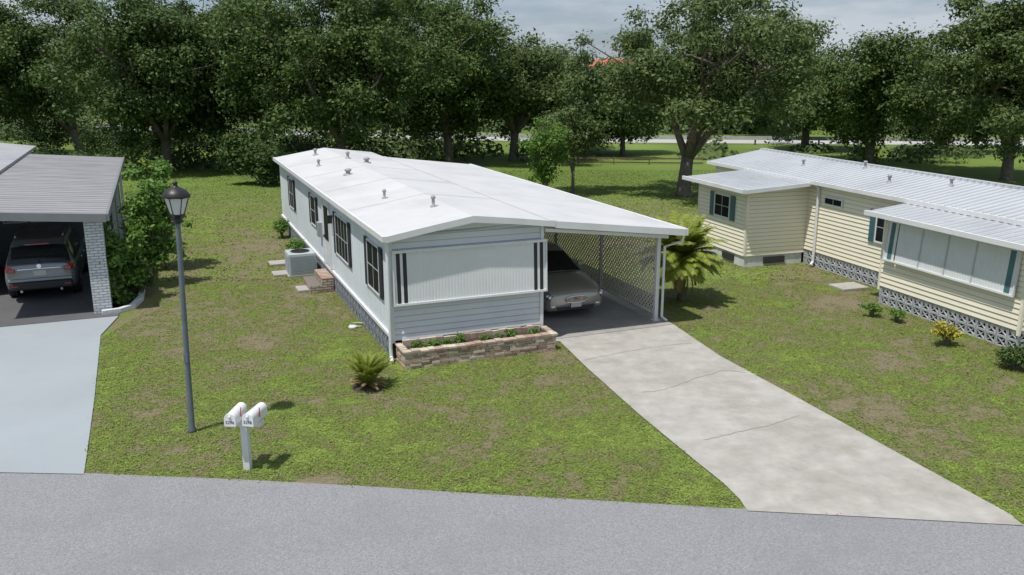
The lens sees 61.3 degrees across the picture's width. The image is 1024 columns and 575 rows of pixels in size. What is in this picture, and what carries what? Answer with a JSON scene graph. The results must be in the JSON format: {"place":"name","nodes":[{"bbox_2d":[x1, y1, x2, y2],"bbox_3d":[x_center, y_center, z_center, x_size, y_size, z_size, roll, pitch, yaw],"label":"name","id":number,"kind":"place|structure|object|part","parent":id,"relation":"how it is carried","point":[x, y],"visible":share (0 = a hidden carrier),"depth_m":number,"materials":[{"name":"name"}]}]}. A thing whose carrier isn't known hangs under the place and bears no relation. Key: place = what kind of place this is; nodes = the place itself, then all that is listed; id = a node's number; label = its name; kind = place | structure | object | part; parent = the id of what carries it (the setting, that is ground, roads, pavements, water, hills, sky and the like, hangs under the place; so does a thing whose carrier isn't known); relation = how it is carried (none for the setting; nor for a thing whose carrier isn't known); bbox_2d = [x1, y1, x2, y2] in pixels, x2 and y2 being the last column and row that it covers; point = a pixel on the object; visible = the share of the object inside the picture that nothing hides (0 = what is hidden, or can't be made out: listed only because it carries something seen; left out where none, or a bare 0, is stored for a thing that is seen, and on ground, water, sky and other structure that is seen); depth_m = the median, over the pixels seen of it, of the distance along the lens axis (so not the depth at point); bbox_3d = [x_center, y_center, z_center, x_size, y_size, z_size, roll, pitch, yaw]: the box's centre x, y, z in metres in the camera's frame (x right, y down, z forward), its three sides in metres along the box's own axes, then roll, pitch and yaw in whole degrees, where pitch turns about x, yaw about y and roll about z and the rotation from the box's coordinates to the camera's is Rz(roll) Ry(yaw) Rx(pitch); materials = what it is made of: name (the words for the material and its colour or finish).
{"place":"outdoors","nodes":[
{"label":"outdoors","id":0,"kind":"place"},
{"bbox_2d":[0,316,117,473],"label":"driveway","id":1,"kind":"structure","parent":0,"point":[48,373],"depth_m":17.46,"materials":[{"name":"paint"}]},
{"bbox_2d":[0,219,127,326],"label":"carport floor","id":2,"kind":"structure","parent":0,"point":[38,306],"depth_m":23.90,"materials":[{"name":"grey concrete"}]},
{"bbox_2d":[4,223,88,296],"bbox_3d":[-14.056,-0.984,26.194,2.140,1.833,4.750,-6,15,-21],"label":"parked car","id":3,"kind":"object","parent":2,"relation":"on","point":[43,257],"visible":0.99,"depth_m":24.31,"materials":[{"name":"paint"}]},
{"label":"rear window","id":4,"kind":"part","parent":3,"relation":"part of","materials":[{"name":"black glass"}]},
{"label":"side window","id":5,"kind":"part","parent":3,"relation":"part of","materials":[{"name":"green glass"}]},
{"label":"side window","id":6,"kind":"part","parent":3,"relation":"part of","materials":[{"name":"black glass"}]},
{"bbox_2d":[0,97,1023,523],"bbox_3d":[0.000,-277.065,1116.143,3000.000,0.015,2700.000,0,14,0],"label":"ground","id":7,"kind":"structure","parent":0,"point":[640,157],"depth_m":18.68,"materials":[{"name":"green plant"}]},
{"bbox_2d":[0,5,28,111],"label":"oak tree","id":8,"kind":"object","parent":7,"relation":"on","point":[4,49],"visible":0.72,"depth_m":56.58,"materials":[{"name":"green plant"}]},
{"bbox_2d":[0,0,112,154],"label":"oak tree","id":9,"kind":"object","parent":7,"relation":"on","point":[25,103],"visible":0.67,"depth_m":60.55,"materials":[{"name":"green plant"}]},
{"bbox_2d":[0,143,125,312],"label":"mobile home","id":10,"kind":"object","parent":7,"relation":"on","point":[80,195],"visible":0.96,"depth_m":26.71,"materials":[{"name":"grey metal"}]},
{"bbox_2d":[2,221,27,223],"bbox_3d":[-16.324,-2.523,28.297,0.720,0.850,0.045,-6,15,-21],"label":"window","id":11,"kind":"structure","parent":10,"relation":"in","point":[4,222],"depth_m":28.35,"materials":[{"name":"metal"}]},
{"bbox_2d":[30,0,158,146],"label":"oak tree","id":12,"kind":"object","parent":7,"relation":"on","point":[65,13],"visible":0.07,"depth_m":66.17,"materials":[{"name":"green plant"}]},
{"bbox_2d":[102,286,145,314],"bbox_3d":[-11.279,-0.056,25.927,0.863,0.135,6.022,-4,15,-14],"label":"bed edging","id":13,"kind":"object","parent":7,"relation":"on","point":[136,302],"visible":0.61,"depth_m":23.54,"materials":[{"name":"grey concrete"}]},
{"bbox_2d":[113,282,136,307],"bbox_3d":[-11.296,0.005,25.840,0.715,0.001,5.630,-3,15,-13],"label":"shrub bed","id":14,"kind":"object","parent":7,"relation":"on","point":[132,299],"visible":0.25,"depth_m":24.52,"materials":[{"name":"soil"}]},
{"bbox_2d":[83,220,155,304],"bbox_3d":[-10.960,-0.613,23.807,1.701,2.537,1.875,0,14,0],"label":"shrub","id":15,"kind":"object","parent":14,"relation":"on","point":[118,249],"visible":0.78,"depth_m":23.91,"materials":[{"name":"green plant"}]},
{"bbox_2d":[121,252,160,294],"bbox_3d":[-10.843,-0.412,25.018,1.113,1.339,1.206,0,14,0],"label":"shrub","id":16,"kind":"object","parent":14,"relation":"on","point":[139,287],"visible":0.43,"depth_m":24.86,"materials":[{"name":"green plant"}]},
{"bbox_2d":[116,189,163,237],"bbox_3d":[-12.948,-2.515,30.904,1.861,2.465,2.194,0,14,0],"label":"shrub","id":17,"kind":"object","parent":7,"relation":"on","point":[121,209],"visible":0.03,"depth_m":30.18,"materials":[{"name":"green plant"}]},
{"bbox_2d":[10,0,286,171],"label":"oak tree","id":18,"kind":"object","parent":7,"relation":"on","point":[173,97],"visible":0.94,"depth_m":50.85,"materials":[{"name":"green plant"}]},
{"bbox_2d":[114,175,185,285],"bbox_3d":[-10.848,-1.685,25.755,2.012,3.398,1.914,0,14,0],"label":"shrub","id":19,"kind":"object","parent":7,"relation":"on","point":[144,218],"visible":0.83,"depth_m":25.49,"materials":[{"name":"green plant"}]},
{"bbox_2d":[120,156,193,268],"bbox_3d":[-11.255,-2.367,27.892,2.142,3.679,2.105,0,14,0],"label":"shrub","id":20,"kind":"object","parent":7,"relation":"on","point":[159,168],"visible":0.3,"depth_m":27.54,"materials":[{"name":"green plant"}]},
{"bbox_2d":[161,181,195,433],"bbox_3d":[-5.742,0.435,15.119,0.480,4.610,0.480,2,14,0],"label":"street lamp","id":21,"kind":"object","parent":7,"relation":"on","point":[175,196],"visible":0.99,"depth_m":14.90,"materials":[{"name":"metal"}]},
{"bbox_2d":[159,0,226,137],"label":"oak tree","id":22,"kind":"object","parent":7,"relation":"on","point":[187,3],"depth_m":69.47,"materials":[{"name":"green plant"}]},
{"bbox_2d":[1,127,483,174],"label":"shaded undergrowth","id":23,"kind":"object","parent":7,"relation":"on","point":[178,159],"visible":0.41,"depth_m":57.66,"materials":[{"name":"green plant"}]},
{"bbox_2d":[167,0,320,144],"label":"oak tree","id":24,"kind":"object","parent":7,"relation":"on","point":[191,7],"visible":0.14,"depth_m":56.21,"materials":[{"name":"green plant"}]},
{"bbox_2d":[237,419,263,469],"bbox_3d":[-4.330,2.594,14.134,0.560,0.910,0.140,1,14,6],"label":"mailbox post","id":25,"kind":"object","parent":7,"relation":"on","point":[246,447],"visible":0.54,"depth_m":14.08,"materials":[{"name":"white wood"}]},
{"bbox_2d":[224,402,246,426],"bbox_3d":[-4.466,2.038,13.971,0.200,0.244,0.545,1,14,4],"label":"mailbox","id":26,"kind":"object","parent":25,"relation":"on","point":[234,415],"visible":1,"depth_m":13.82,"materials":[{"name":"white metal"}]},
{"bbox_2d":[224,413,235,426],"bbox_3d":[-4.490,2.111,13.736,0.191,0.218,0.050,1,14,4],"label":"door","id":27,"kind":"structure","parent":26,"relation":"in","point":[229,417],"depth_m":13.73,"materials":[{"name":"white metal"}]},
{"bbox_2d":[242,402,267,426],"bbox_3d":[-4.159,2.038,13.971,0.200,0.244,0.545,2,14,10],"label":"mailbox","id":28,"kind":"object","parent":25,"relation":"on","point":[254,415],"visible":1,"depth_m":13.85,"materials":[{"name":"white metal"}]},
{"bbox_2d":[242,413,253,426],"bbox_3d":[-4.206,2.111,13.738,0.191,0.218,0.050,2,14,10],"label":"door","id":29,"kind":"structure","parent":28,"relation":"in","point":[247,417],"depth_m":13.74,"materials":[{"name":"white metal"}]},
{"bbox_2d":[213,129,289,185],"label":"shrub","id":30,"kind":"object","parent":7,"relation":"on","point":[255,157],"visible":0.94,"depth_m":47.98,"materials":[{"name":"green plant"}]},
{"bbox_2d":[0,107,503,158],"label":"undergrowth","id":31,"kind":"object","parent":7,"relation":"on","point":[395,143],"visible":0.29,"depth_m":67.18,"materials":[{"name":"green plant"}]},
{"bbox_2d":[268,260,285,265],"bbox_3d":[-7.817,-0.829,29.102,0.700,0.070,0.600,-6,15,-21],"label":"paver","id":32,"kind":"object","parent":7,"relation":"on","point":[277,263],"visible":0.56,"depth_m":28.92,"materials":[{"name":"concrete"}]},
{"bbox_2d":[268,218,289,237],"bbox_3d":[-8.989,-2.294,33.445,0.984,0.788,1.016,0,14,0],"label":"shrub","id":33,"kind":"object","parent":7,"relation":"on","point":[281,224],"visible":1,"depth_m":33.34,"materials":[{"name":"green plant"}]},
{"bbox_2d":[271,270,286,276],"bbox_3d":[-7.295,-0.456,27.635,0.700,0.070,0.600,-6,15,-21],"label":"paver","id":34,"kind":"object","parent":7,"relation":"on","point":[281,273],"visible":0.56,"depth_m":27.45,"materials":[{"name":"concrete"}]},
{"bbox_2d":[280,236,305,250],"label":"shrub","id":35,"kind":"object","parent":7,"relation":"on","point":[295,244],"visible":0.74,"depth_m":29.89,"materials":[{"name":"green plant"}]},
{"bbox_2d":[284,248,315,278],"bbox_3d":[-6.735,-0.796,27.519,0.920,0.785,0.920,-6,15,-21],"label":"air conditioner","id":36,"kind":"object","parent":7,"relation":"on","point":[300,263],"visible":0.96,"depth_m":27.15,"materials":[{"name":"metal"}]},
{"bbox_2d":[295,285,308,292],"bbox_3d":[-6.056,0.026,25.739,0.700,0.070,0.600,-6,15,-21],"label":"paver","id":37,"kind":"object","parent":7,"relation":"on","point":[302,288],"visible":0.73,"depth_m":25.58,"materials":[{"name":"concrete"}]},
{"bbox_2d":[303,268,333,292],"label":"steps","id":38,"kind":"structure","parent":7,"relation":"on","point":[321,280],"depth_m":25.48,"materials":[{"name":"brick"}]},
{"bbox_2d":[211,0,482,151],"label":"oak tree","id":39,"kind":"object","parent":7,"relation":"on","point":[334,73],"visible":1,"depth_m":49.67,"materials":[{"name":"green plant"}]},
{"bbox_2d":[348,325,356,328],"bbox_3d":[-4.043,0.995,21.937,0.220,0.065,0.217,0,14,0],"label":"valve cover","id":40,"kind":"object","parent":7,"relation":"on","point":[352,326],"visible":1,"depth_m":21.87,"materials":[{"name":"white plastic"}]},
{"bbox_2d":[341,348,392,391],"bbox_3d":[-2.978,1.700,17.735,1.060,0.893,1.129,0,14,0],"label":"cycad plant","id":41,"kind":"object","parent":7,"relation":"on","point":[368,369],"visible":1,"depth_m":17.70,"materials":[{"name":"green plant"}]},
{"bbox_2d":[323,0,441,141],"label":"oak tree","id":42,"kind":"object","parent":7,"relation":"on","point":[411,27],"visible":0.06,"depth_m":65.95,"materials":[{"name":"green plant"}]},
{"bbox_2d":[373,0,529,162],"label":"oak tree","id":43,"kind":"object","parent":7,"relation":"on","point":[440,34],"visible":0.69,"depth_m":55.97,"materials":[{"name":"green plant"}]},
{"bbox_2d":[395,325,557,369],"bbox_3d":[-0.779,1.335,19.779,3.696,0.468,0.744,-6,15,-21],"label":"brick planter","id":44,"kind":"object","parent":7,"relation":"on","point":[473,347],"visible":0.98,"depth_m":19.55,"materials":[{"name":"stone"}]},
{"bbox_2d":[410,338,423,347],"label":"bedding plant","id":45,"kind":"object","parent":44,"relation":"on","point":[416,344],"visible":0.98,"depth_m":19.22,"materials":[{"name":"green plant"}]},
{"bbox_2d":[422,341,433,346],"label":"bedding plant","id":46,"kind":"object","parent":44,"relation":"in","point":[427,344],"visible":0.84,"depth_m":19.27,"materials":[{"name":"green plant"}]},
{"bbox_2d":[427,338,443,345],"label":"bedding plant","id":47,"kind":"object","parent":44,"relation":"in","point":[435,342],"visible":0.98,"depth_m":19.33,"materials":[{"name":"green plant"}]},
{"bbox_2d":[441,337,452,344],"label":"bedding plant","id":48,"kind":"object","parent":44,"relation":"in","point":[448,340],"visible":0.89,"depth_m":19.53,"materials":[{"name":"green plant"}]},
{"bbox_2d":[454,332,466,341],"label":"bedding plant","id":49,"kind":"object","parent":44,"relation":"on","point":[461,337],"visible":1,"depth_m":19.64,"materials":[{"name":"green plant"}]},
{"bbox_2d":[479,334,492,340],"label":"bedding plant","id":50,"kind":"object","parent":44,"relation":"in","point":[486,336],"visible":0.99,"depth_m":19.82,"materials":[{"name":"green plant"}]},
{"bbox_2d":[494,332,503,337],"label":"bedding plant","id":51,"kind":"object","parent":44,"relation":"on","point":[499,335],"visible":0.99,"depth_m":19.95,"materials":[{"name":"green plant"}]},
{"bbox_2d":[504,328,517,336],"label":"bedding plant","id":52,"kind":"object","parent":44,"relation":"on","point":[510,332],"visible":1,"depth_m":19.97,"materials":[{"name":"green plant"}]},
{"bbox_2d":[527,326,539,333],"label":"bedding plant","id":53,"kind":"object","parent":44,"relation":"in","point":[533,331],"visible":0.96,"depth_m":20.26,"materials":[{"name":"green plant"}]},
{"bbox_2d":[273,148,688,362],"bbox_3d":[-2.652,-2.419,28.486,7.750,3.456,18.494,-6,15,-21],"label":"mobile home","id":54,"kind":"object","parent":7,"relation":"on","point":[402,248],"visible":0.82,"depth_m":21.32,"materials":[{"name":"white metal"}]},
{"bbox_2d":[287,175,295,211],"bbox_3d":[-8.235,-3.517,32.268,0.050,1.160,1.560,-6,15,-21],"label":"window","id":55,"kind":"structure","parent":54,"relation":"in","point":[291,193],"depth_m":32.24,"materials":[{"name":"black glass"}]},
{"bbox_2d":[308,192,317,228],"bbox_3d":[-6.427,-2.494,27.940,0.050,1.010,1.460,-6,15,-21],"label":"window","id":56,"kind":"structure","parent":54,"relation":"in","point":[312,199],"depth_m":27.93,"materials":[{"name":"black glass"}]},
{"bbox_2d":[321,197,332,268],"bbox_3d":[-5.548,-1.647,25.907,0.105,2.030,1.060,-6,15,-21],"label":"door","id":57,"kind":"structure","parent":54,"relation":"in","point":[325,205],"depth_m":25.81,"materials":[{"name":"white metal"}]},
{"bbox_2d":[332,211,350,267],"bbox_3d":[-4.697,-1.347,23.834,0.050,1.210,2.260,-6,15,-21],"label":"window","id":58,"kind":"structure","parent":54,"relation":"in","point":[341,228],"depth_m":23.75,"materials":[{"name":"black glass"}]},
{"bbox_2d":[363,235,382,299],"bbox_3d":[-3.287,-0.491,20.466,0.050,1.210,1.760,-6,15,-21],"label":"window","id":59,"kind":"structure","parent":54,"relation":"in","point":[372,252],"depth_m":20.41,"materials":[{"name":"glass"}]},
{"bbox_2d":[433,27,600,161],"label":"oak tree","id":60,"kind":"object","parent":7,"relation":"on","point":[534,89],"visible":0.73,"depth_m":58.64,"materials":[{"name":"green plant"}]},
{"bbox_2d":[16,65,1018,134],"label":"roadside brush","id":61,"kind":"object","parent":7,"relation":"on","point":[734,131],"visible":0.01,"depth_m":90.39,"materials":[{"name":"green plant"}]},
{"bbox_2d":[43,125,1023,145],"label":"highway","id":62,"kind":"structure","parent":7,"relation":"on","point":[752,141],"depth_m":77.29,"materials":[{"name":"grey asphalt"}]},
{"bbox_2d":[49,121,1023,145],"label":"guardrail","id":63,"kind":"object","parent":62,"relation":"on","point":[754,138],"visible":0.16,"depth_m":73.99,"materials":[{"name":"metal"}]},
{"bbox_2d":[518,117,576,186],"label":"young tree","id":64,"kind":"object","parent":7,"relation":"on","point":[545,156],"visible":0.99,"depth_m":41.39,"materials":[{"name":"green plant"}]},
{"bbox_2d":[530,78,612,150],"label":"oak tree","id":65,"kind":"object","parent":7,"relation":"on","point":[588,103],"visible":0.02,"depth_m":66.29,"materials":[{"name":"green plant"}]},
{"bbox_2d":[529,103,615,194],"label":"young tree","id":66,"kind":"object","parent":7,"relation":"on","point":[582,134],"visible":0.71,"depth_m":43.65,"materials":[{"name":"green plant"}]},
{"bbox_2d":[568,55,673,154],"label":"oak tree","id":67,"kind":"object","parent":7,"relation":"on","point":[621,132],"visible":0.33,"depth_m":63.03,"materials":[{"name":"green plant"}]},
{"bbox_2d":[557,156,703,164],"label":"fence","id":68,"kind":"object","parent":7,"relation":"on","point":[613,158],"visible":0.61,"depth_m":59.11,"materials":[{"name":"brown wood"}]},
{"bbox_2d":[345,100,1011,134],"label":"verge thicket","id":69,"kind":"object","parent":7,"relation":"on","point":[486,128],"visible":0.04,"depth_m":87.27,"materials":[{"name":"green plant"}]},
{"bbox_2d":[634,210,731,301],"bbox_3d":[4.754,-0.793,24.150,2.659,2.550,2.427,0,14,0],"label":"date palm","id":70,"kind":"object","parent":7,"relation":"on","point":[685,259],"visible":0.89,"depth_m":23.73,"materials":[{"name":"green plant"}]},
{"bbox_2d":[556,0,844,196],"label":"oak tree","id":71,"kind":"object","parent":7,"relation":"on","point":[696,79],"visible":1,"depth_m":40.99,"materials":[{"name":"green plant"}]},
{"bbox_2d":[712,87,780,133],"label":"oak tree","id":72,"kind":"object","parent":7,"relation":"on","point":[750,114],"visible":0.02,"depth_m":85.38,"materials":[{"name":"green plant"}]},
{"bbox_2d":[540,56,1019,96],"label":"distant wood","id":73,"kind":"object","parent":7,"relation":"on","point":[616,64],"depth_m":211.69,"materials":[{"name":"green plant"}]},
{"bbox_2d":[747,38,856,150],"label":"oak tree","id":74,"kind":"object","parent":7,"relation":"on","point":[805,132],"visible":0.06,"depth_m":67.88,"materials":[{"name":"green plant"}]},
{"bbox_2d":[828,282,868,291],"bbox_3d":[10.091,-0.022,25.907,0.900,0.080,0.700,-5,15,-17],"label":"paver","id":75,"kind":"object","parent":7,"relation":"on","point":[848,286],"visible":1,"depth_m":25.77,"materials":[{"name":"concrete"}]},
{"bbox_2d":[677,133,1022,163],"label":"bushes","id":76,"kind":"object","parent":7,"relation":"on","point":[909,152],"visible":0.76,"depth_m":63.69,"materials":[{"name":"green plant"}]},
{"bbox_2d":[682,148,1023,347],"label":"mobile home","id":77,"kind":"object","parent":7,"relation":"on","point":[935,247],"visible":0.99,"depth_m":25.44,"materials":[{"name":"beige"}]},
{"bbox_2d":[709,190,735,220],"bbox_3d":[7.173,-2.800,29.487,0.050,0.840,1.560,-5,15,-17],"label":"window","id":78,"kind":"structure","parent":77,"relation":"in","point":[721,205],"depth_m":29.46,"materials":[{"name":"white metal"}]},
{"bbox_2d":[823,196,843,208],"bbox_3d":[10.227,-2.716,27.494,0.045,0.280,0.900,-5,15,-17],"label":"window","id":79,"kind":"structure","parent":77,"relation":"in","point":[830,201],"depth_m":27.47,"materials":[{"name":"glass"}]},
{"bbox_2d":[868,208,884,243],"bbox_3d":[10.966,-1.732,25.388,0.050,0.990,1.320,-5,15,-17],"label":"window","id":80,"kind":"structure","parent":77,"relation":"in","point":[876,225],"depth_m":25.74,"materials":[{"name":"white metal"}]},
{"bbox_2d":[858,302,883,316],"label":"shrub","id":81,"kind":"object","parent":7,"relation":"on","point":[873,307],"visible":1,"depth_m":22.80,"materials":[{"name":"green plant"}]},
{"bbox_2d":[793,21,951,163],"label":"oak tree","id":82,"kind":"object","parent":7,"relation":"on","point":[859,93],"visible":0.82,"depth_m":57.22,"materials":[{"name":"green plant"}]},
{"bbox_2d":[888,307,908,321],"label":"shrub","id":83,"kind":"object","parent":7,"relation":"on","point":[897,314],"visible":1,"depth_m":22.36,"materials":[{"name":"green plant"}]},
{"bbox_2d":[930,319,965,345],"bbox_3d":[10.314,1.085,20.454,0.827,0.643,0.716,-13,19,-40],"label":"shrub","id":84,"kind":"object","parent":7,"relation":"on","point":[943,331],"visible":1,"depth_m":20.37,"materials":[{"name":"yellow plant"}]},
{"bbox_2d":[881,0,1023,180],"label":"oak tree","id":85,"kind":"object","parent":7,"relation":"on","point":[988,73],"visible":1,"depth_m":48.40,"materials":[{"name":"green plant"}]},
{"bbox_2d":[887,49,1017,152],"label":"oak tree","id":86,"kind":"object","parent":7,"relation":"on","point":[909,134],"visible":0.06,"depth_m":66.30,"materials":[{"name":"green plant"}]},
{"bbox_2d":[990,341,1023,369],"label":"shrub","id":87,"kind":"object","parent":7,"relation":"on","point":[1011,355],"visible":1,"depth_m":18.80,"materials":[{"name":"green plant"}]},
{"bbox_2d":[0,472,1023,574],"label":"road","id":88,"kind":"structure","parent":0,"point":[80,524],"depth_m":12.18,"materials":[{"name":"grey asphalt"}]},
{"bbox_2d":[0,0,1023,65],"label":"sky","id":89,"kind":"structure","parent":0,"point":[558,20],"materials":[{"name":"white"}]},
{"bbox_2d":[521,289,672,338],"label":"carport floor","id":90,"kind":"structure","parent":0,"point":[611,313],"depth_m":22.57,"materials":[{"name":"concrete"}]},
{"bbox_2d":[543,241,602,311],"bbox_3d":[0.707,-0.457,24.712,2.140,1.542,5.175,-6,15,-21],"label":"parked car","id":91,"kind":"object","parent":90,"relation":"on","point":[571,285],"visible":0.38,"depth_m":22.74,"materials":[{"name":"paint"}]},
{"bbox_2d":[585,58,629,71],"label":"distant building","id":92,"kind":"structure","parent":0,"point":[594,63],"depth_m":293.20,"materials":[{"name":"orange tile"}]},
{"bbox_2d":[556,324,1021,524],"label":"driveway","id":93,"kind":"structure","parent":0,"point":[810,459],"depth_m":15.30,"materials":[{"name":"concrete"}]},
{"bbox_2d":[645,370,745,391],"bbox_3d":[3.786,1.949,18.205,2.694,0.001,0.374,-7,16,-27],"label":"driveway crack","id":94,"kind":"object","parent":93,"relation":"on","point":[690,380],"visible":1,"depth_m":18.18,"materials":[{"name":"grey concrete"}]},
{"bbox_2d":[704,415,798,439],"bbox_3d":[4.437,2.564,15.786,2.361,0.001,0.102,-8,16,-28],"label":"driveway crack","id":95,"kind":"object","parent":93,"relation":"on","point":[752,428],"visible":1,"depth_m":15.71,"materials":[{"name":"grey concrete"}]}
]}

